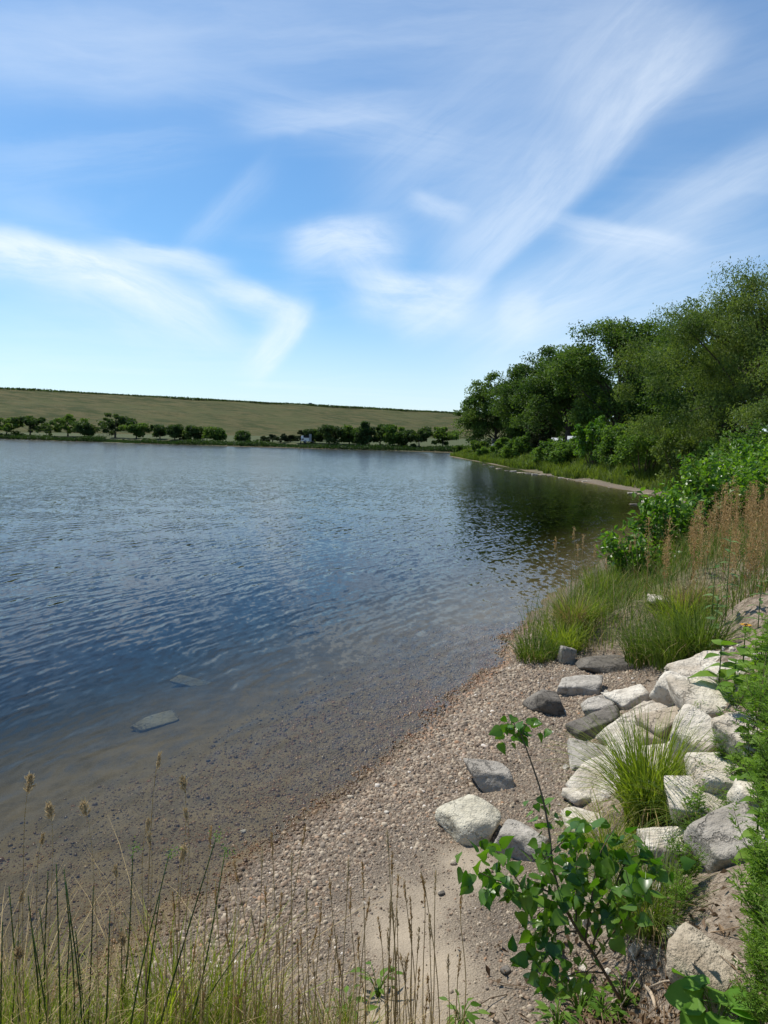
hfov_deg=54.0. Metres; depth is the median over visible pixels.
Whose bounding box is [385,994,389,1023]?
grass stalk
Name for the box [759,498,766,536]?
dry stalk
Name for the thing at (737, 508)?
dry stalk
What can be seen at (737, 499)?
dry stalk
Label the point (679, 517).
broadleaf bush
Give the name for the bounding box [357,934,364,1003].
grass stalk
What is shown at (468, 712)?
gravel
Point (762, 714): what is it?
feathery weed
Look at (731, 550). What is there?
dry stalk
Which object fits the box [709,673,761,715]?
feathery weed
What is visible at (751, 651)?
broadleaf weed
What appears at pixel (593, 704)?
boulder
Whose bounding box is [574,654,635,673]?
slab
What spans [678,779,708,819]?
feathery weed
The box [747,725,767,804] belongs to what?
feathery weed
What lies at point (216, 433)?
tree
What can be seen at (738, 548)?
dry stalk
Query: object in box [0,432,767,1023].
ground
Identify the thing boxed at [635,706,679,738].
boulder
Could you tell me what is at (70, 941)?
rush clump
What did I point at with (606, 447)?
shrub
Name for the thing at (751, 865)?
broadleaf weed
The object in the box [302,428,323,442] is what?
tree
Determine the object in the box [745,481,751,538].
dry stalk
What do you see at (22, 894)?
grass stalk
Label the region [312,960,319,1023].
grass stalk
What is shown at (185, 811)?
grass stalk
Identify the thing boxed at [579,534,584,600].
grass stalk
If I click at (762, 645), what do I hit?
feathery weed
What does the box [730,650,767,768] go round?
feathery weed
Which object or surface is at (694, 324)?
willow tree
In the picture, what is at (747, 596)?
bank turf
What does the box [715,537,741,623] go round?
milkweed
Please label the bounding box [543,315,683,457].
cottonwood tree
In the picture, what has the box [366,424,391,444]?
tree
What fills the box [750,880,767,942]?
feathery weed
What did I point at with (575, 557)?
grass stalk
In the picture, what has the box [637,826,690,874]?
boulder
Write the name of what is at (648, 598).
boulder
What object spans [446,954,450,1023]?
grass stalk
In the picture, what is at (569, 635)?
grass clump
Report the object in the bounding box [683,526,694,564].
dry stalk
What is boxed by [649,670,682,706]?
boulder
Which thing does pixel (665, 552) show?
dry stalk
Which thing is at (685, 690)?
boulder
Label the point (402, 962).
grass stalk
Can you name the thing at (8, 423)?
tree
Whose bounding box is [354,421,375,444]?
tree
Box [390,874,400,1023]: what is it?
grass stalk
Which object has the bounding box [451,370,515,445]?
maple tree
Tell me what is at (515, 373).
maple tree
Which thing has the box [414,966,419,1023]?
grass stalk
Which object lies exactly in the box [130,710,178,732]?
sunken slab
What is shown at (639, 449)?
shrub
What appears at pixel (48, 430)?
bush
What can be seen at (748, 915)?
feathery weed
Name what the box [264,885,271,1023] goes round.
grass stalk
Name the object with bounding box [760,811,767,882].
feathery weed
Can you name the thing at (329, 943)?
grass stalk
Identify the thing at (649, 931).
grass clump
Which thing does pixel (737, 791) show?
boulder
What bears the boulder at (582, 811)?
on the ground at (86, 674)
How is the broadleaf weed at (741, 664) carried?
on the ground at (86, 674)
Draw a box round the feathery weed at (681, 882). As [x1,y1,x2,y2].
[673,870,692,906]
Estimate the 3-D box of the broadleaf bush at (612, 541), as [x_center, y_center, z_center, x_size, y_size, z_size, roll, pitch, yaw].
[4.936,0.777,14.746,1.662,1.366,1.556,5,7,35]
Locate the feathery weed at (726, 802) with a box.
[717,786,731,807]
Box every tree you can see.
[0,417,25,434]
[11,415,52,435]
[47,413,89,435]
[70,421,101,435]
[96,413,136,437]
[118,422,149,438]
[143,424,166,438]
[165,424,183,439]
[182,425,203,440]
[201,426,226,440]
[233,430,250,441]
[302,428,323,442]
[316,424,346,443]
[335,424,357,443]
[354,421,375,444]
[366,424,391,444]
[382,424,405,445]
[398,431,415,445]
[402,426,431,446]
[430,426,458,445]
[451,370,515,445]
[487,351,585,451]
[508,344,621,442]
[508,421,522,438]
[524,408,564,448]
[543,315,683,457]
[561,380,613,436]
[610,255,767,443]
[629,342,761,451]
[633,296,767,452]
[724,334,767,431]
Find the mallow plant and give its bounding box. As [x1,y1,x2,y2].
[664,968,762,1023]
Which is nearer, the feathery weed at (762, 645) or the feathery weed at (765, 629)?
the feathery weed at (762, 645)
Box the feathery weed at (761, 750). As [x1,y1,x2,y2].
[747,731,767,807]
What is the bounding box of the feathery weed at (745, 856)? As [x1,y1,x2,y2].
[741,841,767,900]
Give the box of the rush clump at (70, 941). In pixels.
[0,826,245,1023]
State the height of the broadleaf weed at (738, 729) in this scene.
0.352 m
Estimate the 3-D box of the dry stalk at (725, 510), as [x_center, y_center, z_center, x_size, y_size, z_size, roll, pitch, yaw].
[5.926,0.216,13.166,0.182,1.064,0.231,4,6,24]
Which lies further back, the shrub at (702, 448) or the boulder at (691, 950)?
the shrub at (702, 448)
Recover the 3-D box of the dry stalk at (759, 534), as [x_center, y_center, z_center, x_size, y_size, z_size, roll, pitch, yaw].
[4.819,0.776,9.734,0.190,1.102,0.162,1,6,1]
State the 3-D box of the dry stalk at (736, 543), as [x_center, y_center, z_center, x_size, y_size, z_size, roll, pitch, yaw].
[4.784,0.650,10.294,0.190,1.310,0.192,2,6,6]
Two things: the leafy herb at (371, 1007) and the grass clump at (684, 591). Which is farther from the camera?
the grass clump at (684, 591)
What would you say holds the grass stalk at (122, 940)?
on the ground at (86, 674)
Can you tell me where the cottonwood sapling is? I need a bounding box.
[455,713,696,1003]
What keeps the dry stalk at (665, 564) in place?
on the ground at (86, 674)
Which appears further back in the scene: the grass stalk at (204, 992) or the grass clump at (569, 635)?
the grass clump at (569, 635)
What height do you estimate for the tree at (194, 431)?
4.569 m
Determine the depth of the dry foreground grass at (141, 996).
3.26 m
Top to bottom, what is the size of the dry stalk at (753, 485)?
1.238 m
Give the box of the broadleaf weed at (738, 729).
[723,718,759,762]
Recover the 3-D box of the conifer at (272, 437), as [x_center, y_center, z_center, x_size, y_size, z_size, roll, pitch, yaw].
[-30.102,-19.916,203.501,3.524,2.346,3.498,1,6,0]
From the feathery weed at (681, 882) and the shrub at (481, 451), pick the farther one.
the shrub at (481, 451)
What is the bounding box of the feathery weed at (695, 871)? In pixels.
[683,843,707,885]
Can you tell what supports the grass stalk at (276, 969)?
on the ground at (86, 674)
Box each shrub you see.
[451,444,470,452]
[470,440,490,451]
[475,446,489,455]
[489,437,509,453]
[497,447,518,456]
[499,431,531,458]
[530,436,564,462]
[547,437,593,464]
[571,415,611,465]
[592,422,651,465]
[608,416,675,477]
[649,426,727,479]
[688,437,754,474]
[707,419,767,465]
[712,437,767,499]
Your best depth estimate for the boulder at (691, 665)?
7.96 m
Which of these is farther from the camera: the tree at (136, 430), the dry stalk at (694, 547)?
the tree at (136, 430)
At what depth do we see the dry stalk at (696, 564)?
10.77 m
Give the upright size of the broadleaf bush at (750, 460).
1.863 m
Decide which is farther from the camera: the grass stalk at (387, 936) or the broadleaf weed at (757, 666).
the broadleaf weed at (757, 666)
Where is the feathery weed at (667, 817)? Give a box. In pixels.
[662,806,673,825]
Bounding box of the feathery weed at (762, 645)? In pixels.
[739,625,767,696]
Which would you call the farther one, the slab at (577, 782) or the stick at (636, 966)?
the slab at (577, 782)
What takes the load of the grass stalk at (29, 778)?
on the ground at (86, 674)
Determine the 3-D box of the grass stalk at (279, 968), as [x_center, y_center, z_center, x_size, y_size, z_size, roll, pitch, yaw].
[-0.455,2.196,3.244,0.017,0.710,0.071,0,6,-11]
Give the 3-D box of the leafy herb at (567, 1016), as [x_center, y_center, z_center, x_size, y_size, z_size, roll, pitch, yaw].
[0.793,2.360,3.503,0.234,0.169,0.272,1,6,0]
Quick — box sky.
[0,0,767,431]
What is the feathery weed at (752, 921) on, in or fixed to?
on the ground at (86, 674)
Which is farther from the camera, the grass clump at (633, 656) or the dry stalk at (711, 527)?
the dry stalk at (711, 527)
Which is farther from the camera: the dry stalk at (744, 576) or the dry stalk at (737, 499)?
the dry stalk at (737, 499)
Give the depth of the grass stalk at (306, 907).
2.99 m
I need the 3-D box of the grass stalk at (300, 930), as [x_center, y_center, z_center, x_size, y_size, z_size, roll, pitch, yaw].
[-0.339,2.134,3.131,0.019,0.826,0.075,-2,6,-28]
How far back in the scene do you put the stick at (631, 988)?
3.88 m
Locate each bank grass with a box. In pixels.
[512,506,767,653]
[517,506,767,654]
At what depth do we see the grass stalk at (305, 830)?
3.23 m
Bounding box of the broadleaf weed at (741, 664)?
[732,659,766,696]
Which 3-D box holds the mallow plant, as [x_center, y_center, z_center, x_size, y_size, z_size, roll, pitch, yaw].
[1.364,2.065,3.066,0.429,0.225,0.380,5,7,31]
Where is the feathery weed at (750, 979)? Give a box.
[731,913,767,1015]
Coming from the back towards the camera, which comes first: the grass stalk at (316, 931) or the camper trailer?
the camper trailer
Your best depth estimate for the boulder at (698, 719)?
5.75 m
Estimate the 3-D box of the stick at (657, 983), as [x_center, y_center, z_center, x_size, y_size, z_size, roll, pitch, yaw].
[1.360,2.300,3.676,0.014,0.184,0.196,0,6,-15]
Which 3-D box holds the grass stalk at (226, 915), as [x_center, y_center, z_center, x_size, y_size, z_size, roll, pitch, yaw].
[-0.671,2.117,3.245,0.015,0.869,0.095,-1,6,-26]
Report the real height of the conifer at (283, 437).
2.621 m
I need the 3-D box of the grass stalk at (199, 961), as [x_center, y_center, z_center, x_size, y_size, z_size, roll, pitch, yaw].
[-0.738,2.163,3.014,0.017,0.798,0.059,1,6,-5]
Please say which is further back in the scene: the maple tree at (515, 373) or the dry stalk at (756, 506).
the maple tree at (515, 373)
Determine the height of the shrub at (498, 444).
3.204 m
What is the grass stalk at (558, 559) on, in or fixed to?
on the ground at (86, 674)
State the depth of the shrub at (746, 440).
29.88 m
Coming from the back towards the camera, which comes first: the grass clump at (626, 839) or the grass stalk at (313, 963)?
the grass clump at (626, 839)
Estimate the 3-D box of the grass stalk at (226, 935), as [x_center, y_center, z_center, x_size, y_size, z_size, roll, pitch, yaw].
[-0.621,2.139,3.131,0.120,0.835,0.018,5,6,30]
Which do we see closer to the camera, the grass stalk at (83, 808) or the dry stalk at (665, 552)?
the grass stalk at (83, 808)
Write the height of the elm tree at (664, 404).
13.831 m
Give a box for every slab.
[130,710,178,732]
[170,675,210,686]
[292,619,319,627]
[565,755,619,802]
[567,738,605,770]
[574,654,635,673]
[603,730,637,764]
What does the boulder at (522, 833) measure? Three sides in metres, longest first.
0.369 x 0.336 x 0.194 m
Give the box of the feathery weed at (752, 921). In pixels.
[734,895,760,964]
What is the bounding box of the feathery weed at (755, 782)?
[736,750,767,828]
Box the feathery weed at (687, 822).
[672,809,706,844]
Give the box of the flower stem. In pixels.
[730,623,758,670]
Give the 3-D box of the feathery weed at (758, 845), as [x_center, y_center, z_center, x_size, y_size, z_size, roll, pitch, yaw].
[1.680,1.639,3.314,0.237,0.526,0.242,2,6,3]
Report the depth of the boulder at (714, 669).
6.96 m
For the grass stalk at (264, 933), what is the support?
on the ground at (86, 674)
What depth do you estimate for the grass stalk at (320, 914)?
3.22 m
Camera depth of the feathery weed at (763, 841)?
3.23 m
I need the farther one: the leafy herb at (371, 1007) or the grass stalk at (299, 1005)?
the leafy herb at (371, 1007)
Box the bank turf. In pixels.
[717,573,767,669]
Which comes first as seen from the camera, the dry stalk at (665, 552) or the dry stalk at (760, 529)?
the dry stalk at (760, 529)
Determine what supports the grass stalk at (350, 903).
on the ground at (86, 674)
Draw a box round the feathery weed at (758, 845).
[742,824,767,900]
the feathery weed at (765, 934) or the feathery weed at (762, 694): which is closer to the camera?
the feathery weed at (765, 934)
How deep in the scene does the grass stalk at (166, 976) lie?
3.00 m
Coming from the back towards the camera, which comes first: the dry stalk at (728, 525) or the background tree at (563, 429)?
the background tree at (563, 429)
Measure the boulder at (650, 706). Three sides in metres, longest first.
0.736 x 0.390 x 0.270 m
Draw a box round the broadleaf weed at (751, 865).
[736,831,767,892]
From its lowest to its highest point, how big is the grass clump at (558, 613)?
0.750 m
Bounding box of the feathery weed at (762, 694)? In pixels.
[757,675,767,778]
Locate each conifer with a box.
[256,435,269,441]
[269,434,276,441]
[275,433,288,441]
[284,435,295,441]
[294,430,304,442]
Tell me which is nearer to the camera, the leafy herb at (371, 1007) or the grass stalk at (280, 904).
the grass stalk at (280, 904)
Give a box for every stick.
[617,969,643,1013]
[630,953,640,981]
[644,984,657,1009]
[649,980,669,987]
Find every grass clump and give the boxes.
[498,621,575,667]
[516,610,604,652]
[526,588,600,636]
[530,580,630,631]
[532,695,745,835]
[532,780,670,879]
[547,810,728,964]
[577,566,624,596]
[596,605,681,669]
[603,760,734,854]
[613,573,723,633]
[614,596,731,672]
[628,589,760,658]
[661,575,734,616]
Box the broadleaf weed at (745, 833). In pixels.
[733,808,767,874]
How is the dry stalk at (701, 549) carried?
on the ground at (86, 674)
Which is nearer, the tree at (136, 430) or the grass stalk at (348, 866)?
the grass stalk at (348, 866)
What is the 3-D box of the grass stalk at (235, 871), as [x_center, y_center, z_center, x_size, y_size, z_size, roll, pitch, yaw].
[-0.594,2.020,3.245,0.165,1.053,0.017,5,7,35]
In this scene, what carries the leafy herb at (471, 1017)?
on the ground at (86, 674)
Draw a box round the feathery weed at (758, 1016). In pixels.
[729,965,767,1023]
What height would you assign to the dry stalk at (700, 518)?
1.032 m
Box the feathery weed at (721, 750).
[707,728,728,759]
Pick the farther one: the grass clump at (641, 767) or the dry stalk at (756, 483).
the dry stalk at (756, 483)
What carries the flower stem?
on the ground at (86, 674)
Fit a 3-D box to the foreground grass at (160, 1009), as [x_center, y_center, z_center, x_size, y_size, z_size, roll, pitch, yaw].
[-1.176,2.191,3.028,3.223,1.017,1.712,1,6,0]
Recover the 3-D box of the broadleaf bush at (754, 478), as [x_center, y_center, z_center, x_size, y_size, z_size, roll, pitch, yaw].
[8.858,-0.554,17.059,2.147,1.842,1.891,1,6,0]
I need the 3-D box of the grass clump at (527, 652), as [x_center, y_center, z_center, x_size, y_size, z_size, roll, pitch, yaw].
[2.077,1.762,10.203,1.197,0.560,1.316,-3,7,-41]
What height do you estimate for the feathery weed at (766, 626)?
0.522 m
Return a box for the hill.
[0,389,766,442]
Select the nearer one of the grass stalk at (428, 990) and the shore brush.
the grass stalk at (428, 990)
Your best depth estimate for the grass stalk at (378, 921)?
3.23 m
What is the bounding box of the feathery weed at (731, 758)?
[723,745,743,775]
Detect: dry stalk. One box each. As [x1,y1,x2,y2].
[642,517,654,591]
[660,537,671,583]
[661,537,670,593]
[662,517,674,561]
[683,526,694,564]
[685,556,703,590]
[686,527,700,576]
[689,509,699,572]
[691,501,704,565]
[691,507,701,578]
[695,528,707,584]
[696,501,704,549]
[698,516,707,569]
[701,509,714,582]
[707,512,718,557]
[710,492,719,539]
[711,501,718,541]
[713,484,727,569]
[718,527,729,575]
[719,505,731,578]
[720,482,729,537]
[720,494,728,528]
[720,505,725,542]
[725,504,733,562]
[725,531,739,593]
[726,476,737,550]
[726,522,738,595]
[728,512,744,586]
[731,500,740,530]
[731,531,744,592]
[733,488,740,536]
[734,485,742,518]
[735,526,745,563]
[740,491,749,541]
[741,537,757,589]
[741,538,752,589]
[743,502,751,551]
[744,489,758,564]
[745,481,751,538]
[745,483,758,553]
[745,519,754,551]
[745,519,763,597]
[749,480,762,541]
[752,488,762,523]
[752,528,765,594]
[752,530,766,592]
[756,503,763,556]
[758,488,767,561]
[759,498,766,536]
[763,513,767,566]
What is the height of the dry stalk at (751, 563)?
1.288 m
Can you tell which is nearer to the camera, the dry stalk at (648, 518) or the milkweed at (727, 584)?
the milkweed at (727, 584)
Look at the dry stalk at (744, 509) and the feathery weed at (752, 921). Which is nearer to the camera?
the feathery weed at (752, 921)
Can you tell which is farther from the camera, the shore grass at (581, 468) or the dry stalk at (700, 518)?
the shore grass at (581, 468)
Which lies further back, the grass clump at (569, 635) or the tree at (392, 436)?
the tree at (392, 436)
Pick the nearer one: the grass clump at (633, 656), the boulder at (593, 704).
the boulder at (593, 704)
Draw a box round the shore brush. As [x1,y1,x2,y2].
[0,433,470,451]
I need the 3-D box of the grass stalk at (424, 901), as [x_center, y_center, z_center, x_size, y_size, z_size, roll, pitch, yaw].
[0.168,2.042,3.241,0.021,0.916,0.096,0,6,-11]
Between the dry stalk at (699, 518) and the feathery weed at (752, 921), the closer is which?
the feathery weed at (752, 921)
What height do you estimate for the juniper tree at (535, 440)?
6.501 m
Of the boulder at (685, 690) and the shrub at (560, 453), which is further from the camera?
the shrub at (560, 453)
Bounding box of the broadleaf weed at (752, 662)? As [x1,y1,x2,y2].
[742,636,767,688]
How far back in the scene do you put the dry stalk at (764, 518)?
10.97 m
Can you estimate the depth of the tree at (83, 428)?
218.07 m
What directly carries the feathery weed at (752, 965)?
on the ground at (86, 674)
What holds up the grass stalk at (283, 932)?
on the ground at (86, 674)
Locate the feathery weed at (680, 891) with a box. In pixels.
[662,861,697,926]
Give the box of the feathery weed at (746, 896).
[726,858,767,983]
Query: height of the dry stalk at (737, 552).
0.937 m
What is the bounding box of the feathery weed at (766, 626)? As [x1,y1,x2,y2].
[761,614,767,636]
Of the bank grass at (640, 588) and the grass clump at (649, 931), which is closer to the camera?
the grass clump at (649, 931)
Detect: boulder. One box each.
[435,794,500,845]
[463,758,514,792]
[494,819,548,861]
[522,689,564,715]
[557,645,576,663]
[557,675,602,695]
[560,806,601,833]
[561,788,591,805]
[565,705,619,740]
[580,695,614,715]
[596,700,667,745]
[603,684,651,709]
[633,725,668,747]
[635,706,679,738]
[636,743,678,772]
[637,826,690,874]
[647,594,668,605]
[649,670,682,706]
[664,650,719,675]
[664,775,728,825]
[665,922,737,1015]
[666,674,727,717]
[668,704,717,765]
[683,802,766,873]
[684,752,741,796]
[700,661,730,681]
[711,711,767,760]
[727,778,765,821]
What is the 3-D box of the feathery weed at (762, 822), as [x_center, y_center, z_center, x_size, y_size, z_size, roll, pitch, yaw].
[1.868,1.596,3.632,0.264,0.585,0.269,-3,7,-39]
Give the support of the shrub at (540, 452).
on the ground at (86, 674)
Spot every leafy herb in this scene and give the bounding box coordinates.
[324,984,378,1022]
[351,961,403,997]
[439,989,489,1023]
[532,997,583,1023]
[557,974,606,1023]
[585,988,629,1023]
[601,966,640,1007]
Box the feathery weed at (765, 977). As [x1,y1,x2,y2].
[751,959,767,1019]
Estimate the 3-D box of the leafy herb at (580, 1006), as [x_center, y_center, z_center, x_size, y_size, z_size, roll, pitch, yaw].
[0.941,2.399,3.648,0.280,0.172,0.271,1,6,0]
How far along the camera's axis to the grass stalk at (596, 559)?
12.20 m
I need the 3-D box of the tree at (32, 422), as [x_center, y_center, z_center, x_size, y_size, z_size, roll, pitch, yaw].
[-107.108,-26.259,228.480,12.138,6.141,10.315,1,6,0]
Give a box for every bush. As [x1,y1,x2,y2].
[35,425,56,435]
[596,517,680,581]
[623,477,711,553]
[648,446,754,534]
[699,446,767,517]
[723,452,767,520]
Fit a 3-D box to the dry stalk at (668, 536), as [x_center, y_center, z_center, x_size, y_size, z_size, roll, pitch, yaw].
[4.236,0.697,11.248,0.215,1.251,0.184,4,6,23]
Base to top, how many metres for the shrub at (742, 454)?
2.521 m
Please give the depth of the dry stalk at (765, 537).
10.60 m
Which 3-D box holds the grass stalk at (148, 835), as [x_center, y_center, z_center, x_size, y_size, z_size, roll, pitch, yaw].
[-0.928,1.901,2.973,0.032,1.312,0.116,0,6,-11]
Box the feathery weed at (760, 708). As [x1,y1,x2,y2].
[731,688,767,771]
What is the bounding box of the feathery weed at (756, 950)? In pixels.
[740,931,767,996]
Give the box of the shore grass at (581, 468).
[449,446,723,496]
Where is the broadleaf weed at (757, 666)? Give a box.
[740,663,767,713]
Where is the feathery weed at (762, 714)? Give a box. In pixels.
[751,681,767,776]
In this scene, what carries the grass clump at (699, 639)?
on the ground at (86, 674)
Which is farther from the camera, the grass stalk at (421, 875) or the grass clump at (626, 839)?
the grass clump at (626, 839)
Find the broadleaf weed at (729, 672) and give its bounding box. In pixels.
[715,658,743,702]
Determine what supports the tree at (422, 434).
on the ground at (86, 674)
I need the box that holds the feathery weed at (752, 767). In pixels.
[741,751,767,788]
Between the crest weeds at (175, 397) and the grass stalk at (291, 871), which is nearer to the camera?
the grass stalk at (291, 871)
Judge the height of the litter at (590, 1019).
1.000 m
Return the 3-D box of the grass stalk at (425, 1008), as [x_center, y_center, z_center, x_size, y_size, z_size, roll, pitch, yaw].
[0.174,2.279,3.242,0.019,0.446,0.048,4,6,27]
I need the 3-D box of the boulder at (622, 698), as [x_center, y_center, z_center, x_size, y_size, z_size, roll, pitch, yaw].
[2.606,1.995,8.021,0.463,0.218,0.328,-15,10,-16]
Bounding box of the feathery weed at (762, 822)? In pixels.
[744,781,767,873]
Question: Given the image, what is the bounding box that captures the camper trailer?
[300,434,314,442]
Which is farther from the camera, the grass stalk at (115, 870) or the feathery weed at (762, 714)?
the feathery weed at (762, 714)
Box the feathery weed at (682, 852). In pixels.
[662,831,696,885]
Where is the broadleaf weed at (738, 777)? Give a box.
[723,757,749,792]
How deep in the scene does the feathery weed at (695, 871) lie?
4.04 m
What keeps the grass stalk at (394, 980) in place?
on the ground at (86, 674)
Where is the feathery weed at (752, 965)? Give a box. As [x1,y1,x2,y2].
[740,916,767,1022]
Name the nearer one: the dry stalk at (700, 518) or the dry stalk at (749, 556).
the dry stalk at (749, 556)
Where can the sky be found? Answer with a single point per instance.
(367, 203)
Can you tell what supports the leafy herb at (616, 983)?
on the ground at (86, 674)
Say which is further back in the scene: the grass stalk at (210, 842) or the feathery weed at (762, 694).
the feathery weed at (762, 694)
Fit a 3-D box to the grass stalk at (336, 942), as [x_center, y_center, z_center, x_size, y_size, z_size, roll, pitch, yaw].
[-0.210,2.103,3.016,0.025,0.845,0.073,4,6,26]
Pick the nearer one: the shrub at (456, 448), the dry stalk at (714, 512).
the dry stalk at (714, 512)
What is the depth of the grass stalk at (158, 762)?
3.03 m
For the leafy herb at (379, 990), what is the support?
on the ground at (86, 674)
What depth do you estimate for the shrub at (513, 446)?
90.88 m
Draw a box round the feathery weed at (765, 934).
[747,893,767,1009]
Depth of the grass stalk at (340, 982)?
3.23 m
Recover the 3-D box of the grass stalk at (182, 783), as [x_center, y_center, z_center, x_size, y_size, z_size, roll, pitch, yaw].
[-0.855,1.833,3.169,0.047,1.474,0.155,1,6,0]
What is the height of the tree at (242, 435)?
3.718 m
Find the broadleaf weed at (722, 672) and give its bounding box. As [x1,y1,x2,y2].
[688,639,750,695]
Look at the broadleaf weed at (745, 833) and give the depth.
3.75 m
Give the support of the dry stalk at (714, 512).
on the ground at (86, 674)
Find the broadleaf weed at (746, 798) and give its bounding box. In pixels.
[738,755,767,821]
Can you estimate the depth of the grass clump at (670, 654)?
8.81 m
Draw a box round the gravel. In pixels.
[0,618,658,1023]
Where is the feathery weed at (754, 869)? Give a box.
[726,802,767,928]
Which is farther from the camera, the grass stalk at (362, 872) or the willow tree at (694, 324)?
the willow tree at (694, 324)
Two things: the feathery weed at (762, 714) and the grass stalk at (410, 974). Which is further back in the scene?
the feathery weed at (762, 714)
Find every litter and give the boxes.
[76,645,570,1010]
[478,868,767,1023]
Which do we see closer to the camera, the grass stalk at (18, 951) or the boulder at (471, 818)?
the grass stalk at (18, 951)
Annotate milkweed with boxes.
[703,563,724,629]
[704,596,726,646]
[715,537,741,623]
[745,579,767,627]
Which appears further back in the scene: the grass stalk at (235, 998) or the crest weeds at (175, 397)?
the crest weeds at (175, 397)
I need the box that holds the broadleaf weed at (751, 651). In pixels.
[731,635,767,670]
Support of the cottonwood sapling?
on the ground at (86, 674)
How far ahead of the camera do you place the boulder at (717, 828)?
4.17 m
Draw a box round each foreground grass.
[0,815,468,1023]
[0,880,462,1023]
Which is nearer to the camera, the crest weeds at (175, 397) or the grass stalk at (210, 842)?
the grass stalk at (210, 842)
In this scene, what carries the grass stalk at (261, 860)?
on the ground at (86, 674)
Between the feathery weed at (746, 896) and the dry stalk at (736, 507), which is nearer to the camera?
the feathery weed at (746, 896)
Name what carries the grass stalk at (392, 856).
on the ground at (86, 674)
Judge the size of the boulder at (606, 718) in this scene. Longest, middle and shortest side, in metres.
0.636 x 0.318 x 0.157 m
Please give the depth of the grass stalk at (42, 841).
3.14 m
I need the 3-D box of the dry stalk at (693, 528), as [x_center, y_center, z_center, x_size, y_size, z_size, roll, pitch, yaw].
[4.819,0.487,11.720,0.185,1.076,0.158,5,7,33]
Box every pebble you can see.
[438,890,444,895]
[450,859,456,864]
[500,965,510,974]
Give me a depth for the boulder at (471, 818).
5.46 m
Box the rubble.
[541,644,762,1000]
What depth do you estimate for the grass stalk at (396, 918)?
2.99 m
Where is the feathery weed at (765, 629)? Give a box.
[761,616,767,653]
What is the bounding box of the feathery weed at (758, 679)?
[740,659,767,720]
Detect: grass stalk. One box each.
[13,944,32,1023]
[18,889,25,1016]
[22,771,36,1014]
[36,832,45,970]
[44,799,55,1017]
[75,978,93,1017]
[78,797,99,1023]
[107,864,117,1011]
[114,929,126,1023]
[142,818,150,1023]
[144,830,151,1023]
[146,751,161,1023]
[162,957,167,1023]
[169,929,175,1021]
[172,892,179,1002]
[176,772,187,1023]
[178,843,188,1023]
[182,807,189,1022]
[182,978,186,1023]
[190,940,195,1023]
[198,957,201,1023]
[201,826,211,1023]
[203,982,205,1022]
[214,880,221,1022]
[225,905,228,1014]
[225,929,240,1023]
[233,859,254,1011]
[234,983,244,1022]
[234,994,241,1023]
[242,996,245,1023]
[244,960,246,1013]
[248,909,267,1022]
[255,846,263,1023]
[257,920,265,1023]
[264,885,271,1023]
[270,831,277,1023]
[270,891,282,1022]
[274,929,278,1023]
[276,940,280,1022]
[278,920,284,1023]
[281,824,306,1023]
[290,854,293,1023]
[296,938,298,1021]
[297,990,300,1023]
[299,928,306,1023]
[300,926,317,1023]
[305,888,308,1023]
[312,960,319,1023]
[314,900,321,1023]
[322,922,332,1023]
[327,936,337,1023]
[328,877,339,1019]
[337,960,345,1021]
[340,858,349,1023]
[349,886,356,1002]
[357,897,369,1023]
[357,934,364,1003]
[361,861,365,1023]
[377,916,385,1022]
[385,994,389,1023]
[386,829,395,1023]
[386,896,390,1023]
[386,927,394,1023]
[387,851,393,1023]
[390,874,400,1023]
[391,902,397,1023]
[393,947,397,1015]
[395,909,399,1023]
[400,953,409,1023]
[403,880,415,1023]
[403,952,408,1023]
[403,956,407,1023]
[408,918,412,1023]
[409,896,412,1023]
[412,926,419,1023]
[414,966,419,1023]
[420,872,439,1023]
[422,881,425,1021]
[424,993,428,1023]
[426,973,430,1019]
[428,913,431,1023]
[432,872,436,1023]
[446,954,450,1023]
[455,951,461,1023]
[459,895,466,1023]
[553,536,561,602]
[572,527,575,596]
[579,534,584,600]
[593,545,597,579]
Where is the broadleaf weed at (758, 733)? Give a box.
[739,711,767,768]
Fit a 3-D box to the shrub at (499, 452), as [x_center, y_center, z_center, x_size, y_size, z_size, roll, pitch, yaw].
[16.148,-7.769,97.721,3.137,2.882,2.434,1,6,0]
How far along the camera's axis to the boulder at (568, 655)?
9.89 m
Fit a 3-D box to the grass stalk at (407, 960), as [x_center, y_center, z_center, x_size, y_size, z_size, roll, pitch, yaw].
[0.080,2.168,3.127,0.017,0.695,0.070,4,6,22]
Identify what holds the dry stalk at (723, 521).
on the ground at (86, 674)
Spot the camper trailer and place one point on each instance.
(306, 438)
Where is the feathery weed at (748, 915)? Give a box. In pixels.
[740,885,767,970]
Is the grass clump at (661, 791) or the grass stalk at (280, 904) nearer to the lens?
the grass stalk at (280, 904)
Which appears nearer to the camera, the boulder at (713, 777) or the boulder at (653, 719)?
the boulder at (713, 777)
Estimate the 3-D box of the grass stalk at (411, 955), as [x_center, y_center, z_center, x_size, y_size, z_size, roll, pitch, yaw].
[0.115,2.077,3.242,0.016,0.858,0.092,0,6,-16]
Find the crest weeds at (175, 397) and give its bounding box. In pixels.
[0,387,452,412]
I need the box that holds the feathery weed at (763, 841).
[755,834,767,880]
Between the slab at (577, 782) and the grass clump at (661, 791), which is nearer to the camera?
the grass clump at (661, 791)
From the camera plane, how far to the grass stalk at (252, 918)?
2.99 m

